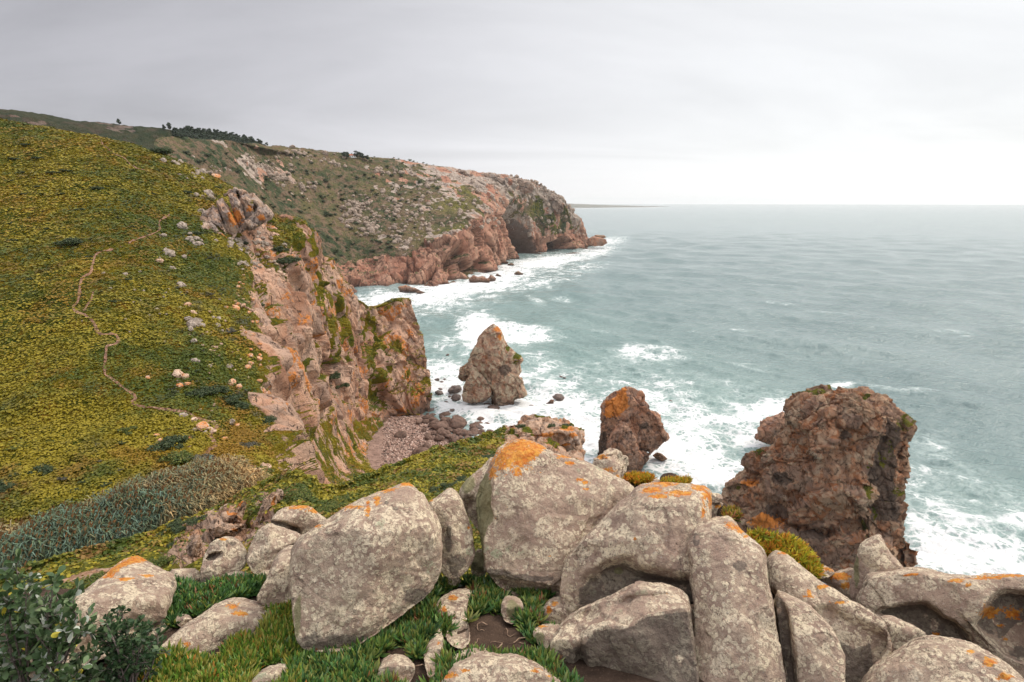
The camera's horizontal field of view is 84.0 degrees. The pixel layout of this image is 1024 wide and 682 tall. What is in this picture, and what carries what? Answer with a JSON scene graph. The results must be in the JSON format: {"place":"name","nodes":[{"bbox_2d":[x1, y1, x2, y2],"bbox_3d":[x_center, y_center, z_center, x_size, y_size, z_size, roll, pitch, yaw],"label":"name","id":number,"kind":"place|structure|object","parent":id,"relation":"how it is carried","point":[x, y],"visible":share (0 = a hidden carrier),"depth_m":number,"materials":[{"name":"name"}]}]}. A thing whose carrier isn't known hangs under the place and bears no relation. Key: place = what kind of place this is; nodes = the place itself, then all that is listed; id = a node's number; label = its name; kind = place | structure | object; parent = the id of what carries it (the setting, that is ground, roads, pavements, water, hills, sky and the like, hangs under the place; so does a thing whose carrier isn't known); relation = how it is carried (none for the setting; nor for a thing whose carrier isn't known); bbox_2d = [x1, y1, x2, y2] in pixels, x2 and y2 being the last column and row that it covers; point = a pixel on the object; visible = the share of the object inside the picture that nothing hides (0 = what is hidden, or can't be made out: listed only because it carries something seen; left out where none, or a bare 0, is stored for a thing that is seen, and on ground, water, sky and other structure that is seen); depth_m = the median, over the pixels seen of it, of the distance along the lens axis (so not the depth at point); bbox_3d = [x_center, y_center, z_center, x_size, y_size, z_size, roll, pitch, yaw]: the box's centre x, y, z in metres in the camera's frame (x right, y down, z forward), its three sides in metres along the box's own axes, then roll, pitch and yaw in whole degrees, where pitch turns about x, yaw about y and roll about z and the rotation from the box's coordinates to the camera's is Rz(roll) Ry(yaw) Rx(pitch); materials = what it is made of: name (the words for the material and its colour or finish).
{"place":"outdoors","nodes":[
{"label":"outdoors","id":0,"kind":"place"},
{"bbox_2d":[0,109,173,148],"bbox_3d":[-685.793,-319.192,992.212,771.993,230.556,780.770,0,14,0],"label":"hill","id":1,"kind":"structure","parent":0,"point":[146,137],"depth_m":789.10,"materials":[{"name":"plant"}]},
{"bbox_2d":[171,127,264,145],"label":"pine wood","id":2,"kind":"object","parent":1,"relation":"on","point":[182,132],"visible":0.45,"depth_m":889.50,"materials":[{"name":"green plant"}]},
{"bbox_2d":[72,213,218,453],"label":"path","id":3,"kind":"structure","parent":0,"point":[117,342],"depth_m":84.12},
{"bbox_2d":[0,119,431,528],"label":"hillside","id":4,"kind":"structure","parent":0,"point":[304,313],"depth_m":126.53,"materials":[{"name":"plant"}]},
{"bbox_2d":[0,479,17,492],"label":"bush","id":5,"kind":"object","parent":4,"relation":"on","point":[3,486],"visible":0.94,"depth_m":59.58,"materials":[{"name":"green plant"}]},
{"bbox_2d":[26,463,55,475],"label":"bush","id":6,"kind":"object","parent":4,"relation":"on","point":[47,468],"visible":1,"depth_m":62.59,"materials":[{"name":"green plant"}]},
{"bbox_2d":[53,237,83,244],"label":"bush","id":7,"kind":"object","parent":4,"relation":"on","point":[71,241],"visible":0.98,"depth_m":113.06,"materials":[{"name":"green plant"}]},
{"bbox_2d":[116,425,137,434],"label":"bush","id":8,"kind":"object","parent":4,"relation":"on","point":[125,429],"visible":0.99,"depth_m":70.09,"materials":[{"name":"green plant"}]},
{"bbox_2d":[0,453,272,567],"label":"reed bed","id":9,"kind":"object","parent":4,"relation":"on","point":[156,499],"visible":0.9,"depth_m":52.74,"materials":[{"name":"plant"}]},
{"bbox_2d":[145,147,174,154],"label":"bush","id":10,"kind":"object","parent":4,"relation":"on","point":[166,151],"visible":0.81,"depth_m":184.43,"materials":[{"name":"green plant"}]},
{"bbox_2d":[147,434,187,452],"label":"bush","id":11,"kind":"object","parent":4,"relation":"on","point":[168,441],"visible":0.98,"depth_m":68.81,"materials":[{"name":"green plant"}]},
{"bbox_2d":[156,449,194,465],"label":"bush","id":12,"kind":"object","parent":4,"relation":"on","point":[178,458],"visible":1,"depth_m":66.60,"materials":[{"name":"green plant"}]},
{"bbox_2d":[186,317,201,327],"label":"stone","id":13,"kind":"object","parent":4,"relation":"on","point":[194,322],"visible":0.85,"depth_m":95.18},
{"bbox_2d":[196,421,208,430],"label":"stone","id":14,"kind":"object","parent":4,"relation":"on","point":[200,426],"visible":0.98,"depth_m":73.77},
{"bbox_2d":[185,385,220,397],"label":"bush","id":15,"kind":"object","parent":4,"relation":"on","point":[205,390],"visible":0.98,"depth_m":81.44,"materials":[{"name":"green plant"}]},
{"bbox_2d":[0,118,432,529],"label":"ground cover","id":16,"kind":"object","parent":4,"relation":"on","point":[53,493],"visible":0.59,"depth_m":88.81,"materials":[{"name":"green plant"}]},
{"bbox_2d":[219,393,243,403],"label":"bush","id":17,"kind":"object","parent":4,"relation":"on","point":[232,398],"visible":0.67,"depth_m":82.82,"materials":[{"name":"green plant"}]},
{"bbox_2d":[200,187,273,238],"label":"rock outcrop","id":18,"kind":"object","parent":4,"relation":"on","point":[244,204],"visible":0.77,"depth_m":151.66,"materials":[{"name":"stone"}]},
{"bbox_2d":[229,400,249,409],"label":"bush","id":19,"kind":"object","parent":4,"relation":"on","point":[242,404],"visible":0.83,"depth_m":82.28,"materials":[{"name":"green plant"}]},
{"bbox_2d":[261,415,276,424],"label":"bush","id":20,"kind":"object","parent":4,"relation":"on","point":[272,418],"visible":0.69,"depth_m":82.92,"materials":[{"name":"green plant"}]},
{"bbox_2d":[275,256,301,263],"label":"bush","id":21,"kind":"object","parent":4,"relation":"on","point":[288,260],"visible":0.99,"depth_m":168.80,"materials":[{"name":"green plant"}]},
{"bbox_2d":[0,414,585,588],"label":"slope","id":22,"kind":"structure","parent":0,"point":[547,442],"depth_m":23.37,"materials":[{"name":"plant"}]},
{"bbox_2d":[83,572,104,582],"bbox_3d":[-13.357,7.588,18.181,0.595,0.147,0.685,6,15,24],"label":"bush","id":23,"kind":"object","parent":22,"relation":"on","point":[97,576],"visible":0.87,"depth_m":18.23,"materials":[{"name":"green plant"}]},
{"bbox_2d":[148,555,175,567],"bbox_3d":[-11.046,6.887,17.878,0.728,0.168,0.755,6,15,25],"label":"bush","id":24,"kind":"object","parent":22,"relation":"on","point":[158,561],"visible":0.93,"depth_m":17.85,"materials":[{"name":"green plant"}]},
{"bbox_2d":[165,518,189,533],"bbox_3d":[-15.216,8.414,25.964,1.226,0.305,1.423,-4,14,-15],"label":"bush","id":25,"kind":"object","parent":22,"relation":"on","point":[174,525],"visible":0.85,"depth_m":25.88,"materials":[{"name":"green plant"}]},
{"bbox_2d":[181,535,202,557],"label":"rock outcrop","id":26,"kind":"object","parent":22,"relation":"on","point":[193,548],"visible":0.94,"depth_m":17.29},
{"bbox_2d":[186,514,207,525],"bbox_3d":[-13.537,7.786,24.806,1.258,0.226,0.936,-9,16,-33],"label":"bush","id":27,"kind":"object","parent":22,"relation":"on","point":[192,520],"visible":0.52,"depth_m":24.69,"materials":[{"name":"green plant"}]},
{"bbox_2d":[207,517,244,537],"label":"rock outcrop","id":28,"kind":"object","parent":22,"relation":"on","point":[218,527],"visible":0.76,"depth_m":19.72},
{"bbox_2d":[219,500,247,523],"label":"rock outcrop","id":29,"kind":"object","parent":22,"relation":"on","point":[235,517],"visible":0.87,"depth_m":21.37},
{"bbox_2d":[0,425,507,594],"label":"ground cover","id":30,"kind":"object","parent":22,"relation":"on","point":[134,542],"visible":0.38,"depth_m":25.39,"materials":[{"name":"green plant"}]},
{"bbox_2d":[257,489,283,523],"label":"rock outcrop","id":31,"kind":"object","parent":22,"relation":"on","point":[272,499],"visible":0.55,"depth_m":20.70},
{"bbox_2d":[287,486,313,501],"bbox_3d":[-8.012,5.791,21.548,0.903,0.224,1.237,-10,17,-35],"label":"bush","id":32,"kind":"object","parent":22,"relation":"on","point":[304,494],"visible":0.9,"depth_m":21.53,"materials":[{"name":"green plant"}]},
{"bbox_2d":[321,499,348,511],"bbox_3d":[-5.505,5.159,17.767,0.965,0.203,0.786,8,16,30],"label":"bush","id":33,"kind":"object","parent":22,"relation":"on","point":[334,504],"visible":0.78,"depth_m":17.81,"materials":[{"name":"green plant"}]},
{"bbox_2d":[504,417,581,451],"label":"rock outcrop","id":34,"kind":"object","parent":22,"relation":"on","point":[568,438],"visible":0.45,"depth_m":43.56,"materials":[{"name":"stone"}]},
{"bbox_2d":[592,448,628,477],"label":"boulder","id":35,"kind":"object","parent":22,"relation":"on","point":[613,461],"visible":0.57,"depth_m":13.88,"materials":[{"name":"stone"}]},
{"bbox_2d":[154,136,590,292],"bbox_3d":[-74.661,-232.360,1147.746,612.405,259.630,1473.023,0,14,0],"label":"headland","id":36,"kind":"structure","parent":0,"point":[443,257],"depth_m":826.01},
{"bbox_2d":[182,149,439,270],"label":"scrub","id":37,"kind":"object","parent":36,"relation":"on","point":[327,213],"visible":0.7,"depth_m":794.22,"materials":[{"name":"green plant"}]},
{"bbox_2d":[246,148,576,255],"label":"rubble","id":38,"kind":"object","parent":36,"relation":"on","point":[396,209],"visible":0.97,"depth_m":863.25,"materials":[{"name":"stone"}]},
{"bbox_2d":[481,173,507,186],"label":"rock outcrop","id":39,"kind":"object","parent":36,"relation":"on","point":[500,180],"visible":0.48,"depth_m":1040.48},
{"bbox_2d":[511,177,532,193],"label":"rock outcrop","id":40,"kind":"object","parent":36,"relation":"on","point":[525,187],"visible":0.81,"depth_m":1090.06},
{"bbox_2d":[549,193,563,213],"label":"rock outcrop","id":41,"kind":"object","parent":36,"relation":"on","point":[556,203],"visible":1,"depth_m":1166.82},
{"bbox_2d":[366,414,459,469],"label":"beach","id":42,"kind":"structure","parent":0,"point":[374,454],"depth_m":233.65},
{"bbox_2d":[380,414,449,465],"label":"shingle","id":43,"kind":"object","parent":42,"relation":"on","point":[407,442],"visible":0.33,"depth_m":240.57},
{"bbox_2d":[431,422,447,430],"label":"beach boulder","id":44,"kind":"object","parent":42,"relation":"on","point":[436,426],"visible":0.62,"depth_m":253.72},
{"bbox_2d":[448,415,466,428],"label":"beach boulder","id":45,"kind":"object","parent":42,"relation":"on","point":[456,421],"visible":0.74,"depth_m":258.68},
{"bbox_2d":[0,586,896,681],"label":"ground","id":46,"kind":"structure","parent":0,"point":[494,628],"depth_m":4.01,"materials":[{"name":"soil"}]},
{"bbox_2d":[0,548,111,681],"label":"shrub","id":47,"kind":"object","parent":46,"relation":"on","point":[37,624],"visible":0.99,"depth_m":3.12,"materials":[{"name":"green plant"}]},
{"bbox_2d":[28,555,176,680],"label":"boulder","id":48,"kind":"object","parent":46,"relation":"on","point":[137,585],"visible":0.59,"depth_m":4.15,"materials":[{"name":"stone"}]},
{"bbox_2d":[93,605,170,681],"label":"shrub","id":49,"kind":"object","parent":46,"relation":"on","point":[128,657],"visible":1,"depth_m":3.38,"materials":[{"name":"green plant"}]},
{"bbox_2d":[146,621,171,635],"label":"boulder","id":50,"kind":"object","parent":46,"relation":"on","point":[156,626],"visible":0.02,"depth_m":4.17,"materials":[{"name":"stone"}]},
{"bbox_2d":[176,614,191,626],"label":"stone","id":51,"kind":"object","parent":46,"relation":"on","point":[185,619],"visible":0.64,"depth_m":4.22,"materials":[{"name":"stone"}]},
{"bbox_2d":[157,570,266,631],"bbox_3d":[-2.744,2.368,5.233,0.936,1.171,1.900,-10,17,-35],"label":"ice plant mat","id":52,"kind":"object","parent":46,"relation":"on","point":[193,598],"visible":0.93,"depth_m":4.69,"materials":[{"name":"green plant"}]},
{"bbox_2d":[170,568,200,583],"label":"boulder","id":53,"kind":"object","parent":52,"relation":"on","point":[189,572],"visible":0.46,"depth_m":5.63,"materials":[{"name":"stone"}]},
{"bbox_2d":[162,597,266,652],"bbox_3d":[-2.133,2.132,4.231,0.659,0.376,0.823,0,14,0],"label":"boulder","id":54,"kind":"object","parent":46,"relation":"on","point":[212,627],"visible":0.48,"depth_m":4.06,"materials":[{"name":"stone"}]},
{"bbox_2d":[134,599,312,681],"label":"ice plant mat","id":55,"kind":"object","parent":46,"relation":"on","point":[244,656],"visible":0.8,"depth_m":3.70,"materials":[{"name":"green plant"}]},
{"bbox_2d":[252,663,286,681],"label":"stone","id":56,"kind":"object","parent":55,"relation":"on","point":[268,673],"visible":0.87,"depth_m":3.45,"materials":[{"name":"stone"}]},
{"bbox_2d":[200,536,246,582],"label":"boulder","id":57,"kind":"object","parent":46,"relation":"on","point":[224,555],"visible":0.75,"depth_m":5.51,"materials":[{"name":"stone"}]},
{"bbox_2d":[246,523,300,573],"bbox_3d":[-2.237,1.938,5.405,0.540,0.475,0.618,0,14,0],"label":"boulder","id":58,"kind":"object","parent":46,"relation":"on","point":[270,541],"visible":0.7,"depth_m":5.22,"materials":[{"name":"stone"}]},
{"bbox_2d":[257,545,292,606],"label":"boulder","id":59,"kind":"object","parent":46,"relation":"on","point":[275,587],"visible":0.56,"depth_m":4.45,"materials":[{"name":"stone"}]},
{"bbox_2d":[271,505,325,534],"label":"boulder","id":60,"kind":"object","parent":46,"relation":"on","point":[302,519],"visible":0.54,"depth_m":5.75,"materials":[{"name":"stone"}]},
{"bbox_2d":[289,483,442,652],"bbox_3d":[-1.115,1.603,4.336,1.301,0.891,1.018,-11,18,-39],"label":"boulder","id":61,"kind":"object","parent":46,"relation":"on","point":[365,567],"visible":1,"depth_m":3.93,"materials":[{"name":"stone"}]},
{"bbox_2d":[377,654,414,681],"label":"stone","id":62,"kind":"object","parent":46,"relation":"on","point":[403,665],"visible":0.86,"depth_m":3.56,"materials":[{"name":"stone"}]},
{"bbox_2d":[275,571,583,681],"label":"ice plant mat","id":63,"kind":"object","parent":46,"relation":"on","point":[413,630],"visible":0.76,"depth_m":3.84,"materials":[{"name":"green plant"}]},
{"bbox_2d":[424,628,443,677],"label":"stone","id":64,"kind":"object","parent":63,"relation":"on","point":[435,643],"visible":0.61,"depth_m":3.77,"materials":[{"name":"stone"}]},
{"bbox_2d":[429,488,474,578],"bbox_3d":[-0.536,1.659,5.033,0.381,0.674,0.682,-6,15,-23],"label":"boulder","id":65,"kind":"object","parent":46,"relation":"on","point":[458,550],"visible":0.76,"depth_m":4.84,"materials":[{"name":"stone"}]},
{"bbox_2d":[435,588,471,648],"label":"stone","id":66,"kind":"object","parent":46,"relation":"on","point":[456,600],"visible":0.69,"depth_m":4.29,"materials":[{"name":"stone"}]},
{"bbox_2d":[454,648,486,661],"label":"stone","id":67,"kind":"object","parent":46,"relation":"on","point":[473,652],"visible":0.33,"depth_m":3.73,"materials":[{"name":"stone"}]},
{"bbox_2d":[459,457,492,528],"bbox_3d":[-0.317,1.572,6.016,0.468,0.701,0.826,0,14,0],"label":"boulder","id":68,"kind":"object","parent":46,"relation":"on","point":[468,491],"visible":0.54,"depth_m":5.68,"materials":[{"name":"stone"}]},
{"bbox_2d":[470,549,485,576],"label":"boulder","id":69,"kind":"object","parent":46,"relation":"on","point":[476,566],"visible":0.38,"depth_m":5.29,"materials":[{"name":"stone"}]},
{"bbox_2d":[442,651,560,681],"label":"boulder","id":70,"kind":"object","parent":46,"relation":"on","point":[486,666],"visible":0.96,"depth_m":3.39,"materials":[{"name":"stone"}]},
{"bbox_2d":[501,595,523,623],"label":"stone","id":71,"kind":"object","parent":46,"relation":"on","point":[509,603],"visible":0.83,"depth_m":4.38,"materials":[{"name":"stone"}]},
{"bbox_2d":[533,624,558,647],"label":"stone","id":72,"kind":"object","parent":46,"relation":"on","point":[545,632],"visible":0.63,"depth_m":3.97,"materials":[{"name":"stone"}]},
{"bbox_2d":[476,439,634,596],"bbox_3d":[0.361,1.569,5.251,1.484,1.198,1.429,5,14,18],"label":"boulder","id":73,"kind":"object","parent":46,"relation":"on","point":[542,511],"visible":0.77,"depth_m":4.90,"materials":[{"name":"stone"}]},
{"bbox_2d":[543,597,567,623],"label":"stone","id":74,"kind":"object","parent":46,"relation":"on","point":[555,609],"visible":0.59,"depth_m":4.32,"materials":[{"name":"stone"}]},
{"bbox_2d":[550,581,698,681],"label":"boulder","id":75,"kind":"object","parent":46,"relation":"on","point":[643,629],"visible":0.86,"depth_m":3.65,"materials":[{"name":"stone"}]},
{"bbox_2d":[559,482,711,615],"bbox_3d":[1.025,1.618,4.626,1.157,0.970,1.118,3,14,14],"label":"boulder","id":76,"kind":"object","parent":46,"relation":"on","point":[641,532],"visible":0.68,"depth_m":4.34,"materials":[{"name":"stone"}]},
{"bbox_2d":[687,515,785,681],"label":"boulder","id":77,"kind":"object","parent":46,"relation":"on","point":[735,628],"visible":0.95,"depth_m":3.71,"materials":[{"name":"stone"}]},
{"bbox_2d":[771,532,812,644],"bbox_3d":[2.443,2.353,5.264,0.615,1.202,0.566,0,14,0],"label":"soil mound","id":78,"kind":"object","parent":46,"relation":"on","point":[772,593],"visible":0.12,"depth_m":5.06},
{"bbox_2d":[746,526,826,578],"bbox_3d":[2.427,1.852,5.049,0.695,0.413,0.555,4,14,17],"label":"ice plant mat","id":79,"kind":"object","parent":78,"relation":"on","point":[768,541],"visible":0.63,"depth_m":4.98,"materials":[{"name":"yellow plant"}]},
{"bbox_2d":[773,590,845,681],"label":"boulder","id":80,"kind":"object","parent":46,"relation":"on","point":[811,648],"visible":0.99,"depth_m":3.59,"materials":[{"name":"stone"}]},
{"bbox_2d":[820,565,834,578],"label":"boulder","id":81,"kind":"object","parent":46,"relation":"on","point":[828,572],"visible":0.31,"depth_m":5.58,"materials":[{"name":"stone"}]},
{"bbox_2d":[766,550,891,681],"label":"boulder","id":82,"kind":"object","parent":46,"relation":"on","point":[862,634],"visible":0.55,"depth_m":4.07,"materials":[{"name":"stone"}]},
{"bbox_2d":[823,567,852,599],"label":"boulder","id":83,"kind":"object","parent":46,"relation":"on","point":[839,580],"visible":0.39,"depth_m":5.59,"materials":[{"name":"stone"}]},
{"bbox_2d":[849,534,903,601],"bbox_3d":[3.523,2.187,5.430,0.436,0.630,0.636,11,18,38],"label":"boulder","id":84,"kind":"object","parent":46,"relation":"on","point":[874,554],"visible":0.62,"depth_m":5.35,"materials":[{"name":"stone"}]},
{"bbox_2d":[880,615,925,648],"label":"boulder","id":85,"kind":"object","parent":46,"relation":"on","point":[901,632],"visible":0.71,"depth_m":4.29,"materials":[{"name":"stone"}]},
{"bbox_2d":[856,567,1023,677],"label":"boulder","id":86,"kind":"object","parent":46,"relation":"on","point":[985,611],"visible":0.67,"depth_m":4.59,"materials":[{"name":"stone"}]},
{"bbox_2d":[861,634,1023,681],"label":"boulder","id":87,"kind":"object","parent":46,"relation":"on","point":[929,658],"visible":1,"depth_m":3.52,"materials":[{"name":"stone"}]},
{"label":"boulder","id":88,"kind":"object","parent":46,"relation":"on","visible":0},
{"bbox_2d":[711,502,722,513],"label":"boulder","id":89,"kind":"object","parent":88,"relation":"on","point":[716,507],"visible":0.47,"depth_m":5.81,"materials":[{"name":"stone"}]},
{"bbox_2d":[712,493,722,503],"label":"boulder","id":90,"kind":"object","parent":89,"relation":"on","point":[717,498],"visible":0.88,"depth_m":5.78,"materials":[{"name":"stone"}]},
{"bbox_2d":[0,0,1023,204],"label":"sky","id":91,"kind":"structure","parent":0,"point":[590,101],"materials":[{"name":"white"}]},
{"bbox_2d":[567,203,669,207],"bbox_3d":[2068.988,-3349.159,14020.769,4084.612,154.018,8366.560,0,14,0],"label":"distant coast","id":92,"kind":"structure","parent":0,"point":[586,206],"depth_m":12267.78},
{"bbox_2d":[354,204,1023,584],"bbox_3d":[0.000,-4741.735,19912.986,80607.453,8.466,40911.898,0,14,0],"label":"sea","id":93,"kind":"structure","parent":0,"point":[726,328],"depth_m":449.38,"materials":[{"name":"liquid"}]},
{"bbox_2d":[398,285,418,291],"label":"sea rock","id":94,"kind":"object","parent":93,"relation":"in","point":[404,288],"visible":0.99,"depth_m":653.39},
{"bbox_2d":[448,385,461,392],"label":"surf rock","id":95,"kind":"object","parent":93,"relation":"in","point":[455,389],"visible":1,"depth_m":309.05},
{"bbox_2d":[469,275,489,282],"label":"sea rock","id":96,"kind":"object","parent":93,"relation":"in","point":[476,279],"visible":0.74,"depth_m":734.51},
{"bbox_2d":[458,323,526,405],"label":"sea stack","id":97,"kind":"object","parent":93,"relation":"in","point":[491,368],"visible":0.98,"depth_m":281.15,"materials":[{"name":"stone"}]},
{"bbox_2d":[588,236,606,245],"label":"sea rock","id":98,"kind":"object","parent":93,"relation":"in","point":[595,241],"visible":1,"depth_m":1270.18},
{"bbox_2d":[597,386,669,470],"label":"sea stack","id":99,"kind":"object","parent":93,"relation":"in","point":[632,428],"visible":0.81,"depth_m":214.69,"materials":[{"name":"stone"}]},
{"bbox_2d":[754,411,784,444],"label":"sea rock","id":100,"kind":"object","parent":93,"relation":"in","point":[768,429],"visible":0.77,"depth_m":232.72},
{"bbox_2d":[721,384,917,582],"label":"sea stack","id":101,"kind":"object","parent":93,"relation":"in","point":[825,475],"visible":0.68,"depth_m":150.70,"materials":[{"name":"stone"}]},
{"bbox_2d":[717,501,742,529],"bbox_3d":[2.170,1.853,5.710,0.178,0.314,0.570,0,14,0],"label":"soil mound","id":102,"kind":"object","parent":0,"point":[719,513],"visible":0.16,"depth_m":5.74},
{"bbox_2d":[720,505,743,522],"bbox_3d":[2.140,1.685,5.531,0.233,0.231,0.479,7,15,26],"label":"ice plant mat","id":103,"kind":"object","parent":102,"relation":"on","point":[734,513],"visible":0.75,"depth_m":5.49,"materials":[{"name":"green plant"}]},
{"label":"boulder","id":104,"kind":"object","parent":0,"visible":0},
{"bbox_2d":[623,470,641,487],"bbox_3d":[1.504,1.773,6.871,0.342,0.303,0.557,0,14,0],"label":"soil mound","id":105,"kind":"object","parent":104,"relation":"on","point":[634,485],"visible":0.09,"depth_m":6.95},
{"bbox_2d":[621,469,656,484],"bbox_3d":[1.505,1.608,6.718,0.380,0.227,0.504,7,15,26],"label":"ice plant mat","id":106,"kind":"object","parent":105,"relation":"on","point":[636,477],"visible":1,"depth_m":6.63,"materials":[{"name":"yellow plant"}]},
{"bbox_2d":[660,473,675,481],"bbox_3d":[1.922,1.795,6.774,0.318,0.318,0.560,0,14,0],"label":"soil mound","id":107,"kind":"object","parent":104,"relation":"on","point":[664,475],"visible":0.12,"depth_m":6.91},
{"bbox_2d":[660,474,692,483],"bbox_3d":[1.894,1.624,6.588,0.376,0.241,0.560,9,16,33],"label":"ice plant mat","id":108,"kind":"object","parent":107,"relation":"on","point":[682,479],"visible":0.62,"depth_m":6.54,"materials":[{"name":"yellow plant"}]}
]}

